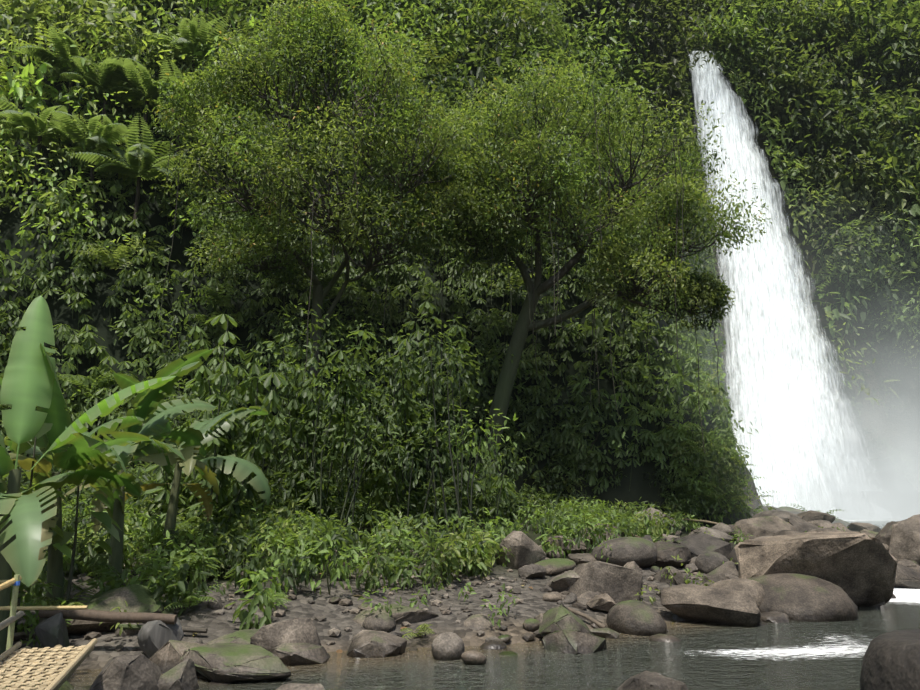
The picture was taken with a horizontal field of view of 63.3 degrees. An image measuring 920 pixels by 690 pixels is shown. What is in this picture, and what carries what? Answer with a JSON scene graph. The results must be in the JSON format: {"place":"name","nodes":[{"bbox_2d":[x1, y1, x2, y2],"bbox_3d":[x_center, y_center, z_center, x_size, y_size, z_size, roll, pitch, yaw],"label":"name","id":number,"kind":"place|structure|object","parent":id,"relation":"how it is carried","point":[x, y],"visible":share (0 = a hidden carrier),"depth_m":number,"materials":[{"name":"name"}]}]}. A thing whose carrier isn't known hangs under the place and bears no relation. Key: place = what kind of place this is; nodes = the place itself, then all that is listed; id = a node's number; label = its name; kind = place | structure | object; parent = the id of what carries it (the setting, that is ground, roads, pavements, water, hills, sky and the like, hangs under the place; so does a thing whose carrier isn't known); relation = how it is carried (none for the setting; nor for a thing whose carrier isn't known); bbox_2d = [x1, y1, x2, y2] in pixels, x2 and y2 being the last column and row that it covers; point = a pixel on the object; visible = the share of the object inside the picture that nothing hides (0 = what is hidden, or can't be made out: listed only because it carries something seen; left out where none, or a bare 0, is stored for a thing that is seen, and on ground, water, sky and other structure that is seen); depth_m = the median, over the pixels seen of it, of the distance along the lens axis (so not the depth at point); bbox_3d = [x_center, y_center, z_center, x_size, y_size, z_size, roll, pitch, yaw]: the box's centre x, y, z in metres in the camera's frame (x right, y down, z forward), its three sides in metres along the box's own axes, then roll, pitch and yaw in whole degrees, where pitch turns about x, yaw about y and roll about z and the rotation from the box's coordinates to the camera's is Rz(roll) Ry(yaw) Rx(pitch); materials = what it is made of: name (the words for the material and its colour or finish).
{"place":"outdoors","nodes":[
{"label":"outdoors","id":0,"kind":"place"},
{"bbox_2d":[0,0,919,472],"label":"cliff","id":1,"kind":"structure","parent":0,"point":[124,82],"depth_m":38.38,"materials":[{"name":"green plant"}]},
{"bbox_2d":[677,0,919,485],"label":"ivy wall","id":2,"kind":"structure","parent":1,"relation":"attached to","point":[859,60],"depth_m":50.15,"materials":[{"name":"green plant"}]},
{"bbox_2d":[0,0,919,670],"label":"ground","id":3,"kind":"structure","parent":0,"point":[638,488],"depth_m":28.52,"materials":[{"name":"green plant"}]},
{"bbox_2d":[0,575,96,689],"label":"bamboo bridge","id":4,"kind":"structure","parent":3,"relation":"on","point":[12,662],"depth_m":7.03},
{"bbox_2d":[34,609,207,657],"bbox_3d":[-4.448,3.762,9.764,2.028,0.717,0.846,0,-11,-1],"label":"log","id":5,"kind":"object","parent":3,"relation":"on","point":[157,632],"visible":0.81,"depth_m":9.57,"materials":[{"name":"brown wood"}]},
{"bbox_2d":[0,296,270,654],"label":"banana","id":6,"kind":"object","parent":3,"relation":"on","point":[29,382],"depth_m":10.80,"materials":[{"name":"green plant"}]},
{"bbox_2d":[145,0,498,468],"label":"tree","id":7,"kind":"object","parent":3,"relation":"on","point":[250,119],"depth_m":24.01,"materials":[{"name":"green plant"}]},
{"bbox_2d":[7,300,779,652],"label":"shrubs","id":8,"kind":"object","parent":3,"relation":"on","point":[691,502],"visible":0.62,"depth_m":19.13,"materials":[{"name":"green plant"}]},
{"bbox_2d":[0,0,847,646],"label":"slope plants","id":9,"kind":"object","parent":3,"relation":"on","point":[546,514],"visible":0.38,"depth_m":26.10,"materials":[{"name":"green plant"}]},
{"bbox_2d":[142,316,717,627],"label":"plant stems","id":10,"kind":"object","parent":3,"relation":"on","point":[572,610],"visible":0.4,"depth_m":19.12,"materials":[{"name":"brown plant"}]},
{"bbox_2d":[10,506,919,689],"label":"boulders","id":11,"kind":"object","parent":3,"relation":"on","point":[783,570],"visible":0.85,"depth_m":12.67,"materials":[{"name":"grey stone"}]},
{"bbox_2d":[400,47,771,491],"bbox_3d":[4.210,-2.403,25.510,12.902,16.065,6.942,0,-11,-1],"label":"tree","id":12,"kind":"object","parent":3,"relation":"on","point":[711,291],"depth_m":25.50,"materials":[{"name":"green plant"}]},
{"bbox_2d":[688,51,919,519],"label":"waterfall","id":13,"kind":"structure","parent":3,"relation":"on","point":[778,346],"depth_m":46.77,"materials":[{"name":"white liquid"}]},
{"bbox_2d":[17,519,919,689],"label":"river water","id":14,"kind":"structure","parent":0,"point":[797,655],"depth_m":9.50,"materials":[{"name":"grey liquid"}]},
{"bbox_2d":[860,629,919,689],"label":"boulder","id":15,"kind":"object","parent":14,"relation":"in","point":[891,660],"visible":1,"depth_m":5.91,"materials":[{"name":"grey stone"}]},
{"bbox_2d":[751,333,919,527],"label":"mist","id":16,"kind":"structure","parent":0,"point":[804,498],"depth_m":42.70,"materials":[{"name":"white liquid"}]}
]}

